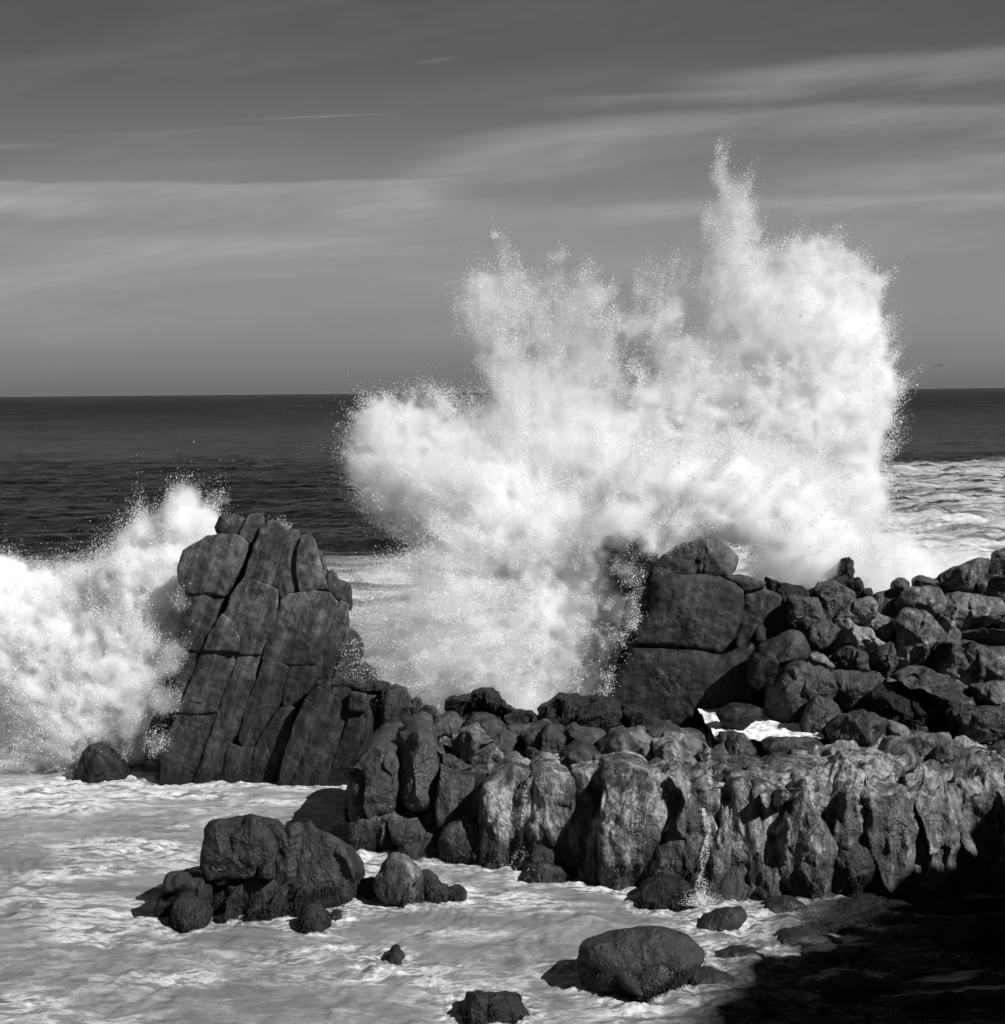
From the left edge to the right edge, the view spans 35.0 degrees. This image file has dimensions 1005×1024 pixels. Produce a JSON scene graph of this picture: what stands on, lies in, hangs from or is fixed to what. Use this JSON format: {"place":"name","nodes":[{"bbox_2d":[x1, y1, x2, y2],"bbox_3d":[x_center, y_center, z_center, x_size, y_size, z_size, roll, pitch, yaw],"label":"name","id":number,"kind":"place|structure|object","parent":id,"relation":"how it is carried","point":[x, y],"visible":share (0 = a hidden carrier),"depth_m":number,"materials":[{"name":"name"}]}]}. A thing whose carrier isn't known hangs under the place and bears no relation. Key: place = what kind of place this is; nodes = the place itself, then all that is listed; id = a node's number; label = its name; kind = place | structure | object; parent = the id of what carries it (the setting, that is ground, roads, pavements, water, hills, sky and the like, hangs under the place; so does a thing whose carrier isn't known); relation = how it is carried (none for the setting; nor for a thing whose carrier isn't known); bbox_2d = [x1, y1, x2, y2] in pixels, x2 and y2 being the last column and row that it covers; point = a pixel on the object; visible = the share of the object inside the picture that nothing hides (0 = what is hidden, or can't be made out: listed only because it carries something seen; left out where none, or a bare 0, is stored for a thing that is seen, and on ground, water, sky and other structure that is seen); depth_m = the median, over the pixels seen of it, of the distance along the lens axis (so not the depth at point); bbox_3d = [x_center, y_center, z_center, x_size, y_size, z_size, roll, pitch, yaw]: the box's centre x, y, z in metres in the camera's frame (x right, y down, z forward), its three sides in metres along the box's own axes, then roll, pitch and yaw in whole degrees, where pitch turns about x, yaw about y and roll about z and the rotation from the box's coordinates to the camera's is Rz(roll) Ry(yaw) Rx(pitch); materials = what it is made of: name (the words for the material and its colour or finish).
{"place":"outdoors","nodes":[
{"label":"outdoors","id":0,"kind":"place"},
{"bbox_2d":[0,388,1004,1023],"bbox_3d":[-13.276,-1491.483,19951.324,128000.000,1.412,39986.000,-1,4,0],"label":"sea","id":1,"kind":"structure","parent":0,"point":[86,936],"depth_m":42.63,"materials":[{"name":"liquid"}]},
{"bbox_2d":[72,742,131,783],"bbox_3d":[-8.362,5.474,33.518,1.266,1.475,1.638,-1,4,0],"label":"sea rock","id":2,"kind":"object","parent":1,"relation":"in","point":[97,765],"visible":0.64,"depth_m":32.89,"materials":[{"name":"stone"}]},
{"bbox_2d":[0,437,237,776],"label":"wave spray","id":3,"kind":"object","parent":1,"relation":"on","point":[62,720],"visible":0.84,"depth_m":34.19,"materials":[{"name":"white liquid"}]},
{"bbox_2d":[167,891,214,933],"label":"sea rock","id":4,"kind":"object","parent":1,"relation":"in","point":[190,911],"visible":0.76,"depth_m":23.89,"materials":[{"name":"grey stone"}]},
{"bbox_2d":[153,868,245,923],"bbox_3d":[-4.619,6.228,24.956,1.448,1.565,1.665,-1,4,0],"label":"sea rock","id":5,"kind":"object","parent":1,"relation":"in","point":[225,900],"visible":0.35,"depth_m":24.32,"materials":[{"name":"grey stone"}]},
{"bbox_2d":[145,513,377,785],"bbox_3d":[-5.038,3.037,33.664,4.855,6.143,2.762,-1,4,0],"label":"sea stack","id":6,"kind":"object","parent":1,"relation":"in","point":[271,601],"visible":0.93,"depth_m":32.67,"materials":[{"name":"stone"}]},
{"bbox_2d":[200,813,365,921],"bbox_3d":[-3.433,5.892,25.361,2.460,2.586,2.460,-1,4,0],"label":"sea rock","id":7,"kind":"object","parent":1,"relation":"in","point":[277,868],"visible":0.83,"depth_m":24.50,"materials":[{"name":"grey stone"}]},
{"bbox_2d":[295,902,332,933],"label":"sea rock","id":8,"kind":"object","parent":1,"relation":"in","point":[315,916],"visible":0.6,"depth_m":23.81,"materials":[{"name":"grey stone"}]},
{"bbox_2d":[331,909,342,920],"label":"sea rock","id":9,"kind":"object","parent":1,"relation":"in","point":[336,914],"visible":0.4,"depth_m":24.37,"materials":[{"name":"grey stone"}]},
{"bbox_2d":[277,678,439,786],"bbox_3d":[-2.965,4.882,33.115,3.517,3.174,2.639,-1,4,0],"label":"rock outcrop","id":10,"kind":"object","parent":1,"relation":"in","point":[337,722],"visible":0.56,"depth_m":32.17,"materials":[{"name":"stone"}]},
{"bbox_2d":[380,943,405,964],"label":"sea rock","id":11,"kind":"object","parent":1,"relation":"in","point":[395,954],"visible":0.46,"depth_m":22.44,"materials":[{"name":"grey stone"}]},
{"bbox_2d":[358,852,467,907],"bbox_3d":[-1.444,6.092,25.448,1.800,1.650,1.514,-2,5,-23],"label":"sea rock","id":12,"kind":"object","parent":1,"relation":"in","point":[399,879],"visible":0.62,"depth_m":24.83,"materials":[{"name":"stone"}]},
{"bbox_2d":[460,990,530,1023],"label":"boulder","id":13,"kind":"object","parent":1,"relation":"in","point":[489,1007],"visible":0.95,"depth_m":20.25,"materials":[{"name":"grey stone"}]},
{"bbox_2d":[519,860,576,883],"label":"boulder","id":14,"kind":"object","parent":1,"relation":"in","point":[542,871],"visible":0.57,"depth_m":26.17,"materials":[{"name":"grey stone"}]},
{"bbox_2d":[268,108,933,746],"bbox_3d":[2.363,-1.104,34.521,16.540,15.506,10.144,-1,4,0],"label":"wave spray","id":15,"kind":"object","parent":1,"relation":"on","point":[612,508],"visible":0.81,"depth_m":35.08,"materials":[{"name":"white liquid"}]},
{"bbox_2d":[576,925,704,1003],"bbox_3d":[1.857,6.306,21.537,1.757,1.556,1.917,-1,4,0],"label":"boulder","id":16,"kind":"object","parent":1,"relation":"in","point":[641,964],"visible":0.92,"depth_m":21.04,"materials":[{"name":"grey stone"}]},
{"bbox_2d":[636,873,698,911],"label":"boulder","id":17,"kind":"object","parent":1,"relation":"in","point":[660,891],"visible":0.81,"depth_m":24.67,"materials":[{"name":"grey stone"}]},
{"bbox_2d":[333,627,1004,902],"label":"rock ledge","id":18,"kind":"object","parent":1,"relation":"in","point":[618,795],"visible":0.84,"depth_m":26.47,"materials":[{"name":"black stone"}]},
{"bbox_2d":[502,786,528,870],"bbox_3d":[0.226,5.337,26.455,0.663,1.382,0.900,-2,5,-18],"label":"water trickle","id":19,"kind":"object","parent":18,"relation":"on","point":[520,837],"visible":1,"depth_m":26.82,"materials":[{"name":"grey liquid"}]},
{"bbox_2d":[586,573,788,727],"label":"rock tower","id":20,"kind":"structure","parent":18,"relation":"on","point":[697,641],"depth_m":31.68,"materials":[{"name":"grey stone"}]},
{"bbox_2d":[601,530,738,598],"bbox_3d":[3.428,1.122,32.972,2.829,1.588,1.765,-1,4,0],"label":"capstone","id":21,"kind":"object","parent":20,"relation":"on","point":[714,556],"visible":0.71,"depth_m":32.23,"materials":[{"name":"grey stone"}]},
{"bbox_2d":[676,808,722,905],"bbox_3d":[3.253,5.500,25.038,0.728,1.328,1.448,1,5,25],"label":"water trickle","id":22,"kind":"object","parent":18,"relation":"on","point":[699,896],"visible":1,"depth_m":25.33,"materials":[{"name":"white liquid"}]},
{"bbox_2d":[706,722,712,783],"bbox_3d":[3.730,4.278,28.707,0.145,0.444,5.850,0,4,8],"label":"water trickle","id":23,"kind":"object","parent":18,"relation":"on","point":[709,753],"visible":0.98,"depth_m":28.08,"materials":[{"name":"grey liquid"}]},
{"bbox_2d":[716,702,761,728],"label":"boulder","id":24,"kind":"object","parent":18,"relation":"on","point":[736,715],"visible":1,"depth_m":29.28,"materials":[{"name":"grey stone"}]},
{"bbox_2d":[698,708,824,740],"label":"pool water","id":25,"kind":"structure","parent":18,"relation":"in","point":[763,726],"depth_m":29.56,"materials":[{"name":"white liquid"}]},
{"bbox_2d":[717,547,1004,767],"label":"rock outcrop","id":26,"kind":"object","parent":18,"relation":"on","point":[849,622],"visible":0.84,"depth_m":30.74,"materials":[{"name":"black stone"}]},
{"bbox_2d":[746,629,810,689],"bbox_3d":[5.367,2.857,31.013,1.211,1.186,1.081,-1,4,0],"label":"boulder","id":27,"kind":"object","parent":26,"relation":"on","point":[768,659],"visible":0.99,"depth_m":30.63,"materials":[{"name":"grey stone"}]},
{"bbox_2d":[807,651,834,668],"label":"boulder","id":28,"kind":"object","parent":26,"relation":"on","point":[817,658],"visible":0.92,"depth_m":30.74,"materials":[{"name":"stone"}]},
{"bbox_2d":[895,585,946,616],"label":"boulder","id":29,"kind":"object","parent":26,"relation":"on","point":[931,600],"visible":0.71,"depth_m":31.89,"materials":[{"name":"stone"}]},
{"bbox_2d":[890,577,909,593],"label":"boulder","id":30,"kind":"object","parent":29,"relation":"on","point":[898,585],"visible":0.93,"depth_m":32.31,"materials":[{"name":"black stone"}]},
{"bbox_2d":[911,575,938,586],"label":"boulder","id":31,"kind":"object","parent":29,"relation":"on","point":[920,580],"visible":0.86,"depth_m":32.41,"materials":[{"name":"black stone"}]},
{"bbox_2d":[886,719,910,735],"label":"boulder","id":32,"kind":"object","parent":18,"relation":"on","point":[894,728],"visible":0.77,"depth_m":28.57,"materials":[{"name":"stone"}]},
{"bbox_2d":[686,965,741,986],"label":"boulder","id":33,"kind":"object","parent":1,"relation":"in","point":[706,975],"visible":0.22,"depth_m":21.50,"materials":[{"name":"grey stone"}]},
{"bbox_2d":[697,906,746,931],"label":"boulder","id":34,"kind":"object","parent":1,"relation":"in","point":[727,918],"visible":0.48,"depth_m":23.74,"materials":[{"name":"grey stone"}]},
{"bbox_2d":[713,945,764,957],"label":"boulder","id":35,"kind":"object","parent":1,"relation":"in","point":[735,951],"visible":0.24,"depth_m":22.63,"materials":[{"name":"grey stone"}]},
{"bbox_2d":[770,959,789,969],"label":"boulder","id":36,"kind":"object","parent":1,"relation":"in","point":[777,964],"visible":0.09,"depth_m":22.22,"materials":[{"name":"black stone"}]},
{"bbox_2d":[761,895,807,913],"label":"boulder","id":37,"kind":"object","parent":1,"relation":"in","point":[780,904],"visible":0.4,"depth_m":24.43,"materials":[{"name":"grey stone"}]},
{"bbox_2d":[775,926,842,944],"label":"boulder","id":38,"kind":"object","parent":1,"relation":"in","point":[794,935],"visible":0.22,"depth_m":23.08,"materials":[{"name":"grey stone"}]},
{"bbox_2d":[801,940,844,959],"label":"boulder","id":39,"kind":"object","parent":1,"relation":"in","point":[828,948],"visible":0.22,"depth_m":22.58,"materials":[{"name":"grey stone"}]},
{"bbox_2d":[794,967,906,994],"bbox_3d":[4.684,6.783,22.004,1.833,1.308,1.736,-1,4,0],"label":"boulder","id":40,"kind":"object","parent":1,"relation":"in","point":[852,981],"visible":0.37,"depth_m":21.36,"materials":[{"name":"black stone"}]},
{"bbox_2d":[802,487,1004,593],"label":"wave spray","id":41,"kind":"object","parent":1,"relation":"on","point":[931,550],"visible":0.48,"depth_m":38.14,"materials":[{"name":"white liquid"}]},
{"bbox_2d":[866,988,1004,1008],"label":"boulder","id":42,"kind":"object","parent":1,"relation":"in","point":[945,999],"visible":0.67,"depth_m":20.67,"materials":[{"name":"black stone"}]},
{"bbox_2d":[0,0,1004,396],"label":"sky","id":43,"kind":"structure","parent":0,"point":[198,197],"materials":[{"name":"grey"}]}
]}

